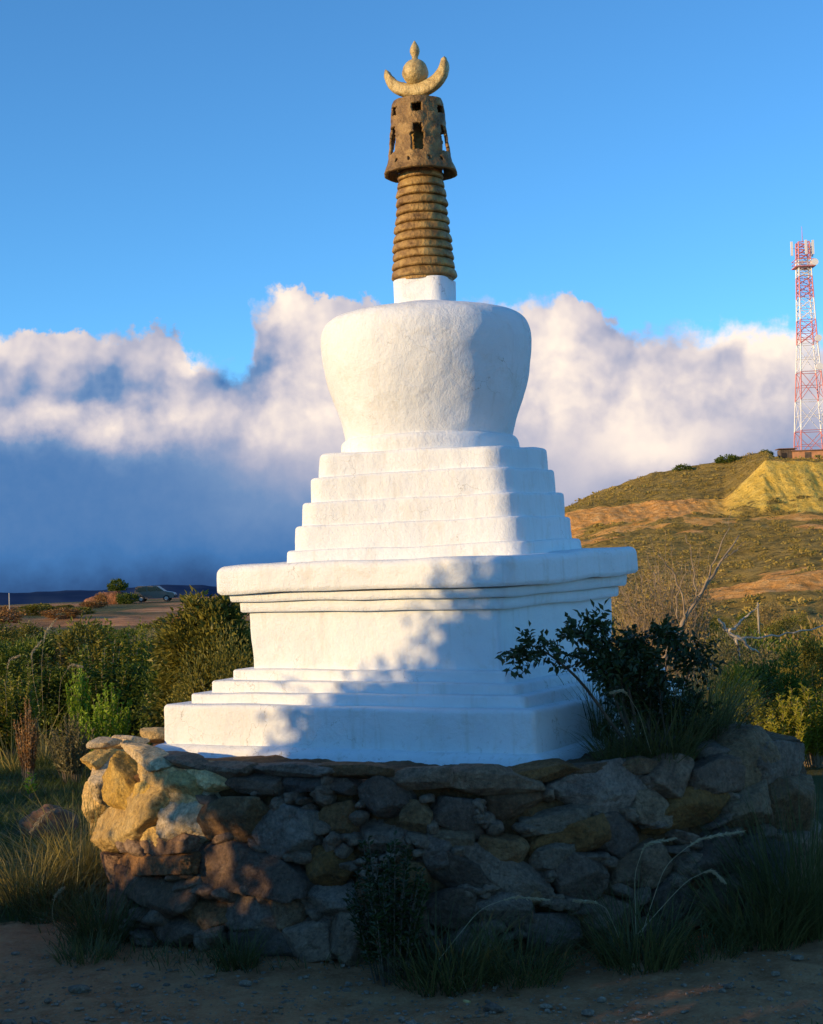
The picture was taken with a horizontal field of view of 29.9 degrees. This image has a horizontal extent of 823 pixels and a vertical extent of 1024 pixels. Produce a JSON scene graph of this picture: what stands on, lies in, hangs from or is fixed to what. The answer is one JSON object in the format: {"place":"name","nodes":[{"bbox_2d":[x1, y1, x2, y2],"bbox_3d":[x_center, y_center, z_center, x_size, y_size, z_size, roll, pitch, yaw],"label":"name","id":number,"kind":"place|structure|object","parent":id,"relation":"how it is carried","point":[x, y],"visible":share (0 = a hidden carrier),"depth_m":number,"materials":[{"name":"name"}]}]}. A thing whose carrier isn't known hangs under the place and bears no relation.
{"place":"outdoors","nodes":[
{"label":"outdoors","id":0,"kind":"place"},
{"bbox_2d":[0,655,47,770],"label":"plume grass","id":1,"kind":"object","parent":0,"point":[11,747],"depth_m":14.40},
{"bbox_2d":[13,663,90,760],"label":"plume grass","id":2,"kind":"object","parent":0,"point":[78,666],"depth_m":14.45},
{"bbox_2d":[0,750,108,924],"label":"lawn grass","id":3,"kind":"structure","parent":0,"point":[46,763],"depth_m":12.12,"materials":[{"name":"plant"}]},
{"bbox_2d":[0,585,218,604],"bbox_3d":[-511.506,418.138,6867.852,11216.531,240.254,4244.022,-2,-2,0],"label":"mountain","id":4,"kind":"structure","parent":0,"point":[52,596],"depth_m":8095.02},
{"bbox_2d":[3,623,248,702],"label":"dry field grass","id":5,"kind":"structure","parent":0,"point":[118,640],"depth_m":52.42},
{"bbox_2d":[0,596,822,1023],"bbox_3d":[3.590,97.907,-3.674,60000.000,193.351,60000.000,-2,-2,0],"label":"ground","id":6,"kind":"structure","parent":0,"point":[28,942],"depth_m":6.33,"materials":[{"name":"brown soil"}]},
{"bbox_2d":[0,605,18,612],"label":"scrub bush","id":7,"kind":"object","parent":6,"relation":"on","point":[4,607],"visible":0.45,"depth_m":131.72,"materials":[{"name":"brown plant"}]},
{"bbox_2d":[0,639,23,680],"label":"tall weed","id":8,"kind":"object","parent":6,"relation":"on","point":[10,662],"visible":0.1,"depth_m":19.94,"materials":[{"name":"green plant"}]},
{"bbox_2d":[0,620,26,650],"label":"shrub","id":9,"kind":"object","parent":6,"relation":"on","point":[5,633],"visible":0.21,"depth_m":30.02,"materials":[{"name":"green plant"}]},
{"bbox_2d":[0,676,32,756],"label":"tall weed","id":10,"kind":"object","parent":6,"relation":"on","point":[20,705],"visible":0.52,"depth_m":15.34,"materials":[{"name":"green plant"}]},
{"bbox_2d":[0,609,34,623],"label":"scrub bush","id":11,"kind":"object","parent":6,"relation":"on","point":[10,615],"visible":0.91,"depth_m":97.82,"materials":[{"name":"brown plant"}]},
{"bbox_2d":[0,637,39,679],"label":"shrub","id":12,"kind":"object","parent":6,"relation":"on","point":[3,646],"visible":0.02,"depth_m":23.89,"materials":[{"name":"green plant"}]},
{"bbox_2d":[0,668,45,758],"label":"tall weed","id":13,"kind":"object","parent":6,"relation":"on","point":[34,711],"visible":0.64,"depth_m":15.36,"materials":[{"name":"green plant"}]},
{"bbox_2d":[12,698,39,780],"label":"dry plant","id":14,"kind":"object","parent":6,"relation":"on","point":[29,759],"visible":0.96,"depth_m":13.53,"materials":[{"name":"brown plant"}]},
{"bbox_2d":[8,619,50,645],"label":"shrub","id":15,"kind":"object","parent":6,"relation":"on","point":[27,628],"visible":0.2,"depth_m":37.78,"materials":[{"name":"green plant"}]},
{"bbox_2d":[24,772,36,797],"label":"seedling","id":16,"kind":"object","parent":6,"relation":"on","point":[28,786],"visible":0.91,"depth_m":12.42,"materials":[{"name":"green plant"}]},
{"bbox_2d":[0,631,69,692],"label":"shrub","id":17,"kind":"object","parent":6,"relation":"on","point":[37,654],"visible":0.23,"depth_m":19.75,"materials":[{"name":"green plant"}]},
{"bbox_2d":[15,603,55,615],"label":"scrub bush","id":18,"kind":"object","parent":6,"relation":"on","point":[32,608],"visible":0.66,"depth_m":119.94,"materials":[{"name":"green plant"}]},
{"bbox_2d":[0,654,73,737],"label":"tall weed","id":19,"kind":"object","parent":6,"relation":"on","point":[26,672],"visible":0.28,"depth_m":17.31,"materials":[{"name":"green plant"}]},
{"bbox_2d":[7,618,68,760],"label":"plume grass","id":20,"kind":"object","parent":6,"relation":"on","point":[44,745],"depth_m":14.98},
{"bbox_2d":[19,804,78,837],"bbox_3d":[-2.509,2.138,10.729,0.437,0.204,0.419,-2,-2,0],"label":"rock","id":21,"kind":"object","parent":6,"relation":"on","point":[46,808],"visible":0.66,"depth_m":10.62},
{"bbox_2d":[28,627,72,661],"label":"tall weed","id":22,"kind":"object","parent":6,"relation":"on","point":[51,632],"visible":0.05,"depth_m":30.03,"materials":[{"name":"green plant"}]},
{"bbox_2d":[0,817,105,908],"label":"grass tuft","id":23,"kind":"object","parent":6,"relation":"on","point":[14,872],"visible":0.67,"depth_m":8.29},
{"bbox_2d":[0,841,108,932],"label":"grass tuft","id":24,"kind":"object","parent":6,"relation":"on","point":[30,904],"visible":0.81,"depth_m":8.00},
{"bbox_2d":[0,765,109,891],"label":"grass tuft","id":25,"kind":"object","parent":6,"relation":"on","point":[92,851],"visible":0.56,"depth_m":8.58,"materials":[{"name":"plant"}]},
{"bbox_2d":[28,643,93,704],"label":"tall weed","id":26,"kind":"object","parent":6,"relation":"on","point":[61,658],"visible":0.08,"depth_m":19.76,"materials":[{"name":"green plant"}]},
{"bbox_2d":[37,607,85,618],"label":"scrub bush","id":27,"kind":"object","parent":6,"relation":"on","point":[51,614],"visible":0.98,"depth_m":106.88,"materials":[{"name":"brown plant"}]},
{"bbox_2d":[44,713,94,782],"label":"shrub","id":28,"kind":"object","parent":6,"relation":"on","point":[68,760],"visible":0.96,"depth_m":13.27,"materials":[{"name":"green plant"}]},
{"bbox_2d":[26,665,117,739],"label":"shrub","id":29,"kind":"object","parent":6,"relation":"on","point":[49,700],"visible":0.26,"depth_m":17.17,"materials":[{"name":"green plant"}]},
{"bbox_2d":[65,668,91,754],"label":"shrub","id":30,"kind":"object","parent":6,"relation":"on","point":[78,703],"visible":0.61,"depth_m":14.91,"materials":[{"name":"green plant"}]},
{"bbox_2d":[61,606,95,614],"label":"scrub bush","id":31,"kind":"object","parent":6,"relation":"on","point":[87,610],"visible":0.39,"depth_m":115.23,"materials":[{"name":"green plant"}]},
{"bbox_2d":[57,616,116,645],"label":"shrub","id":32,"kind":"object","parent":6,"relation":"on","point":[92,622],"visible":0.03,"depth_m":29.86,"materials":[{"name":"green plant"}]},
{"bbox_2d":[40,613,135,716],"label":"shrub","id":33,"kind":"object","parent":6,"relation":"on","point":[69,645],"visible":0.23,"depth_m":19.82,"materials":[{"name":"green plant"}]},
{"bbox_2d":[42,923,137,966],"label":"grass tuft","id":34,"kind":"object","parent":6,"relation":"on","point":[82,952],"visible":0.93,"depth_m":7.02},
{"bbox_2d":[32,868,148,948],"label":"grass tuft","id":35,"kind":"object","parent":6,"relation":"on","point":[81,922],"visible":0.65,"depth_m":7.32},
{"bbox_2d":[78,600,108,607],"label":"scrub bush","id":36,"kind":"object","parent":6,"relation":"on","point":[91,603],"visible":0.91,"depth_m":144.00,"materials":[{"name":"brown plant"}]},
{"bbox_2d":[52,638,143,725],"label":"tall weed","id":37,"kind":"object","parent":6,"relation":"on","point":[90,674],"visible":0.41,"depth_m":17.29,"materials":[{"name":"green plant"}]},
{"bbox_2d":[94,592,107,604],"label":"plateau bush","id":38,"kind":"object","parent":6,"relation":"on","point":[99,597],"visible":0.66,"depth_m":159.45,"materials":[{"name":"brown plant"}]},
{"bbox_2d":[72,621,134,670],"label":"tall weed","id":39,"kind":"object","parent":6,"relation":"on","point":[109,624],"visible":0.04,"depth_m":24.02,"materials":[{"name":"green plant"}]},
{"bbox_2d":[79,682,132,751],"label":"shrub","id":40,"kind":"object","parent":6,"relation":"on","point":[106,723],"visible":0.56,"depth_m":13.68,"materials":[{"name":"green plant"}]},
{"bbox_2d":[84,591,130,604],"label":"earth heap","id":41,"kind":"object","parent":6,"relation":"on","point":[111,596],"visible":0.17,"depth_m":162.57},
{"bbox_2d":[107,578,128,603],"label":"tree","id":42,"kind":"object","parent":6,"relation":"on","point":[121,586],"visible":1,"depth_m":161.47,"materials":[{"name":"green plant"}]},
{"bbox_2d":[85,617,155,711],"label":"tall weed","id":43,"kind":"object","parent":6,"relation":"on","point":[138,655],"visible":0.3,"depth_m":19.83,"materials":[{"name":"green plant"}]},
{"bbox_2d":[115,592,140,603],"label":"plateau bush","id":44,"kind":"object","parent":6,"relation":"on","point":[126,600],"visible":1,"depth_m":159.25,"materials":[{"name":"green plant"}]},
{"bbox_2d":[107,627,150,644],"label":"shrub","id":45,"kind":"object","parent":6,"relation":"on","point":[131,633],"visible":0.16,"depth_m":37.83,"materials":[{"name":"green plant"}]},
{"bbox_2d":[90,659,179,735],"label":"shrub","id":46,"kind":"object","parent":6,"relation":"on","point":[134,714],"visible":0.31,"depth_m":17.26,"materials":[{"name":"green plant"}]},
{"bbox_2d":[117,628,162,694],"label":"tall weed","id":47,"kind":"object","parent":6,"relation":"on","point":[142,644],"visible":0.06,"depth_m":23.93,"materials":[{"name":"green plant"}]},
{"bbox_2d":[132,622,165,631],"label":"scrub bush","id":48,"kind":"object","parent":6,"relation":"on","point":[156,626],"visible":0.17,"depth_m":61.64,"materials":[{"name":"green plant"}]},
{"bbox_2d":[133,586,177,601],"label":"parked car","id":49,"kind":"object","parent":6,"relation":"on","point":[148,592],"visible":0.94,"depth_m":163.97,"materials":[{"name":"paint"}]},
{"bbox_2d":[149,616,167,624],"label":"scrub bush","id":50,"kind":"object","parent":6,"relation":"on","point":[156,621],"visible":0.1,"depth_m":70.23,"materials":[{"name":"green plant"}]},
{"bbox_2d":[129,626,204,744],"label":"shrub","id":51,"kind":"object","parent":6,"relation":"on","point":[152,686],"visible":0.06,"depth_m":14.53,"materials":[{"name":"green plant"}]},
{"bbox_2d":[140,585,253,743],"bbox_3d":[-1.838,1.526,14.120,1.362,1.742,1.303,-1,-2,-23],"label":"shrub","id":52,"kind":"object","parent":6,"relation":"on","point":[176,636],"visible":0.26,"depth_m":13.99,"materials":[{"name":"green plant"}]},
{"bbox_2d":[155,613,253,726],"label":"shrub","id":53,"kind":"object","parent":6,"relation":"on","point":[216,659],"visible":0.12,"depth_m":12.93,"materials":[{"name":"green plant"}]},
{"bbox_2d":[186,915,294,971],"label":"grass tuft","id":54,"kind":"object","parent":6,"relation":"on","point":[233,958],"visible":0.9,"depth_m":6.78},
{"bbox_2d":[342,830,431,986],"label":"wall weed","id":55,"kind":"object","parent":6,"relation":"on","point":[386,928],"depth_m":6.45,"materials":[{"name":"green plant"}]},
{"bbox_2d":[31,882,756,976],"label":"wall foot grass","id":56,"kind":"structure","parent":6,"relation":"on","point":[176,955],"depth_m":6.88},
{"bbox_2d":[337,887,549,997],"bbox_3d":[0.198,1.776,6.430,0.972,0.407,0.913,-4,-3,35],"label":"grass tuft","id":57,"kind":"object","parent":6,"relation":"on","point":[448,966],"visible":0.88,"depth_m":6.34,"materials":[{"name":"plant"}]},
{"bbox_2d":[80,721,822,966],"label":"stone platform","id":58,"kind":"structure","parent":6,"relation":"on","point":[194,843],"depth_m":6.98,"materials":[{"name":"stone"}]},
{"bbox_2d":[86,736,122,748],"bbox_3d":[-1.589,1.197,7.960,0.173,0.061,0.212,-2,-2,0],"label":"rock","id":59,"kind":"object","parent":58,"relation":"on","point":[103,742],"visible":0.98,"depth_m":7.90,"materials":[{"name":"stone"}]},
{"bbox_2d":[112,735,149,748],"bbox_3d":[-1.506,1.226,8.227,0.181,0.081,0.204,-3,-2,22],"label":"rock","id":60,"kind":"object","parent":58,"relation":"on","point":[129,739],"visible":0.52,"depth_m":8.16,"materials":[{"name":"stone"}]},
{"bbox_2d":[140,727,164,743],"bbox_3d":[-1.420,1.241,8.567,0.161,0.095,0.194,-2,-2,0],"label":"rock","id":61,"kind":"object","parent":58,"relation":"on","point":[156,735],"visible":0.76,"depth_m":8.49,"materials":[{"name":"stone"}]},
{"bbox_2d":[155,41,685,766],"bbox_3d":[0.069,-0.670,8.731,2.368,4.046,2.363,-3,-2,29],"label":"stupa","id":62,"kind":"object","parent":58,"relation":"on","point":[437,555],"visible":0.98,"depth_m":8.14,"materials":[{"name":"white paint"}]},
{"bbox_2d":[554,658,622,744],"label":"grass tuft","id":63,"kind":"object","parent":58,"relation":"on","point":[599,722],"visible":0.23,"depth_m":7.77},
{"bbox_2d":[495,599,727,756],"bbox_3d":[1.027,0.795,7.317,0.770,0.796,1.343,-4,-3,34],"label":"compound leaf shrub","id":64,"kind":"object","parent":58,"relation":"on","point":[634,659],"visible":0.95,"depth_m":7.15,"materials":[{"name":"green plant"}]},
{"bbox_2d":[559,710,678,760],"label":"grass tuft","id":65,"kind":"object","parent":58,"relation":"on","point":[608,755],"visible":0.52,"depth_m":7.22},
{"bbox_2d":[557,675,759,770],"bbox_3d":[1.165,0.963,7.320,1.061,0.461,1.118,-2,-2,0],"label":"grass tuft","id":66,"kind":"object","parent":58,"relation":"on","point":[686,749],"visible":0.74,"depth_m":7.19,"materials":[{"name":"plant"}]},
{"bbox_2d":[591,652,795,737],"bbox_3d":[1.395,0.933,7.969,1.171,0.551,1.178,-1,-3,-34],"label":"grass tuft","id":67,"kind":"object","parent":58,"relation":"on","point":[714,701],"visible":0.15,"depth_m":7.85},
{"bbox_2d":[695,738,729,759],"bbox_3d":[1.454,1.173,7.458,0.182,0.139,0.193,-2,-2,0],"label":"rock","id":68,"kind":"object","parent":58,"relation":"on","point":[719,749],"visible":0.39,"depth_m":7.38,"materials":[{"name":"grey stone"}]},
{"bbox_2d":[640,659,807,748],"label":"grass tuft","id":69,"kind":"object","parent":58,"relation":"on","point":[724,719],"visible":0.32,"depth_m":7.53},
{"bbox_2d":[712,723,780,788],"bbox_3d":[1.612,1.226,7.511,0.366,0.381,0.372,-2,-2,0],"label":"boulder","id":70,"kind":"object","parent":58,"relation":"on","point":[770,754],"visible":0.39,"depth_m":7.39,"materials":[{"name":"grey stone"}]},
{"bbox_2d":[483,1002,504,1012],"bbox_3d":[0.317,1.925,5.981,0.088,0.037,0.069,-2,-2,0],"label":"rock","id":71,"kind":"object","parent":6,"relation":"on","point":[492,1007],"visible":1,"depth_m":5.96,"materials":[{"name":"stone"}]},
{"bbox_2d":[426,892,623,998],"bbox_3d":[0.469,1.780,6.446,0.868,0.381,0.782,-2,-2,0],"label":"grass tuft","id":72,"kind":"object","parent":6,"relation":"on","point":[536,970],"visible":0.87,"depth_m":6.39,"materials":[{"name":"plant"}]},
{"bbox_2d":[530,830,756,975],"bbox_3d":[0.952,1.651,6.608,1.001,0.612,0.948,-2,-2,0],"label":"grass tuft","id":73,"kind":"object","parent":6,"relation":"on","point":[667,958],"visible":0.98,"depth_m":6.52,"materials":[{"name":"plant"}]},
{"bbox_2d":[611,576,679,676],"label":"shrub","id":74,"kind":"object","parent":6,"relation":"on","point":[627,611],"visible":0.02,"depth_m":15.97,"materials":[{"name":"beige plant"}]},
{"bbox_2d":[611,531,736,691],"bbox_3d":[2.024,0.942,12.478,1.103,1.616,1.796,-3,-2,19],"label":"twiggy bush","id":75,"kind":"object","parent":6,"relation":"on","point":[643,618],"visible":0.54,"depth_m":12.26,"materials":[{"name":"beige plant"}]},
{"bbox_2d":[658,513,745,658],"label":"dead branch","id":76,"kind":"object","parent":75,"relation":"on","point":[696,600],"visible":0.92,"depth_m":11.50,"materials":[{"name":"brown wood"}]},
{"bbox_2d":[647,600,744,704],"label":"shrub","id":77,"kind":"object","parent":6,"relation":"on","point":[709,629],"visible":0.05,"depth_m":17.74,"materials":[{"name":"green plant"}]},
{"bbox_2d":[645,907,766,964],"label":"grass tuft","id":78,"kind":"object","parent":6,"relation":"on","point":[707,947],"visible":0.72,"depth_m":6.66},
{"bbox_2d":[645,824,822,951],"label":"grass tuft","id":79,"kind":"object","parent":6,"relation":"on","point":[771,935],"visible":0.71,"depth_m":6.79,"materials":[{"name":"plant"}]},
{"bbox_2d":[690,622,788,721],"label":"shrub","id":80,"kind":"object","parent":6,"relation":"on","point":[735,654],"visible":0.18,"depth_m":14.92,"materials":[{"name":"green plant"}]},
{"bbox_2d":[712,650,768,727],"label":"shrub","id":81,"kind":"object","parent":6,"relation":"on","point":[741,680],"visible":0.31,"depth_m":12.51,"materials":[{"name":"green plant"}]},
{"bbox_2d":[659,759,822,943],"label":"grass tuft","id":82,"kind":"object","parent":6,"relation":"on","point":[817,932],"visible":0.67,"depth_m":6.93,"materials":[{"name":"plant"}]},
{"bbox_2d":[757,602,759,636],"bbox_3d":[4.939,1.561,21.950,0.030,0.547,0.030,-3,-2,22],"label":"marker post","id":83,"kind":"object","parent":6,"relation":"on","point":[758,618],"visible":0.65,"depth_m":21.94,"materials":[{"name":"paint"}]},
{"bbox_2d":[704,638,820,758],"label":"shrub","id":84,"kind":"object","parent":6,"relation":"on","point":[772,672],"visible":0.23,"depth_m":12.99,"materials":[{"name":"green plant"}]},
{"bbox_2d":[717,604,822,661],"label":"dead branch","id":85,"kind":"object","parent":84,"relation":"on","point":[736,638],"visible":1,"depth_m":13.16,"materials":[{"name":"grey wood"}]},
{"bbox_2d":[712,625,822,707],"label":"scrub bush","id":86,"kind":"object","parent":6,"relation":"on","point":[773,639],"visible":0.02,"depth_m":20.91,"materials":[{"name":"green plant"}]},
{"bbox_2d":[731,638,822,690],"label":"scrub bush","id":87,"kind":"object","parent":6,"relation":"on","point":[795,652],"visible":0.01,"depth_m":22.97,"materials":[{"name":"green plant"}]},
{"bbox_2d":[752,693,816,759],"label":"shrub","id":88,"kind":"object","parent":6,"relation":"on","point":[791,725],"visible":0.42,"depth_m":12.18,"materials":[{"name":"green plant"}]},
{"bbox_2d":[752,613,822,667],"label":"scrub bush","id":89,"kind":"object","parent":6,"relation":"on","point":[817,634],"visible":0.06,"depth_m":25.23,"materials":[{"name":"green plant"}]},
{"bbox_2d":[753,611,822,680],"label":"scrub bush","id":90,"kind":"object","parent":6,"relation":"on","point":[805,627],"visible":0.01,"depth_m":28.76,"materials":[{"name":"green plant"}]},
{"bbox_2d":[767,679,822,767],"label":"shrub","id":91,"kind":"object","parent":6,"relation":"on","point":[815,747],"visible":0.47,"depth_m":12.47,"materials":[{"name":"green plant"}]},
{"bbox_2d":[769,630,822,700],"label":"shrub","id":92,"kind":"object","parent":6,"relation":"on","point":[813,650],"visible":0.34,"depth_m":13.83,"materials":[{"name":"green plant"}]},
{"bbox_2d":[0,945,822,1023],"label":"gravel","id":93,"kind":"structure","parent":0,"point":[82,988],"depth_m":6.15,"materials":[{"name":"gravel"}]},
{"bbox_2d":[0,0,822,592],"label":"sky","id":94,"kind":"structure","parent":0,"point":[191,191],"materials":[{"name":"blue"}]},
{"bbox_2d":[565,452,822,687],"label":"hillside","id":95,"kind":"structure","parent":0,"point":[788,482],"depth_m":163.32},
{"bbox_2d":[672,463,693,471],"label":"ridge bush","id":96,"kind":"object","parent":95,"relation":"on","point":[686,467],"visible":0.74,"depth_m":227.89,"materials":[{"name":"green plant"}]},
{"bbox_2d":[564,450,822,678],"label":"hill scrub","id":97,"kind":"object","parent":95,"relation":"on","point":[744,566],"visible":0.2,"depth_m":147.12,"materials":[{"name":"green plant"}]},
{"bbox_2d":[706,616,733,641],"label":"scrub bush","id":98,"kind":"object","parent":95,"relation":"on","point":[711,621],"visible":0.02,"depth_m":30.71,"materials":[{"name":"green plant"}]},
{"bbox_2d":[710,615,733,627],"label":"scrub bush","id":99,"kind":"object","parent":95,"relation":"on","point":[725,618],"visible":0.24,"depth_m":54.64,"materials":[{"name":"green plant"}]},
{"bbox_2d":[714,454,738,463],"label":"ridge bush","id":100,"kind":"object","parent":95,"relation":"on","point":[722,459],"visible":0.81,"depth_m":227.61,"materials":[{"name":"green plant"}]},
{"bbox_2d":[734,612,762,629],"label":"scrub bush","id":101,"kind":"object","parent":95,"relation":"on","point":[744,615],"visible":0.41,"depth_m":56.01,"materials":[{"name":"green plant"}]},
{"bbox_2d":[739,619,781,647],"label":"scrub bush","id":102,"kind":"object","parent":95,"relation":"on","point":[771,628],"visible":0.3,"depth_m":30.95,"materials":[{"name":"green plant"}]},
{"bbox_2d":[751,600,792,626],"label":"scrub bush","id":103,"kind":"object","parent":95,"relation":"on","point":[780,609],"visible":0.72,"depth_m":38.25,"materials":[{"name":"beige plant"}]},
{"bbox_2d":[775,448,796,458],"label":"wooden shed","id":104,"kind":"structure","parent":95,"relation":"on","point":[784,452],"depth_m":222.50,"materials":[{"name":"brown wood"}]},
{"bbox_2d":[768,611,818,644],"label":"scrub bush","id":105,"kind":"object","parent":95,"relation":"on","point":[787,621],"visible":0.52,"depth_m":31.62,"materials":[{"name":"green plant"}]},
{"bbox_2d":[790,236,822,449],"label":"telecom tower","id":106,"kind":"structure","parent":95,"relation":"on","point":[802,267],"depth_m":226.62,"materials":[{"name":"metal"}]},
{"bbox_2d":[791,449,822,458],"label":"brick building","id":107,"kind":"structure","parent":95,"relation":"on","point":[806,454],"depth_m":222.39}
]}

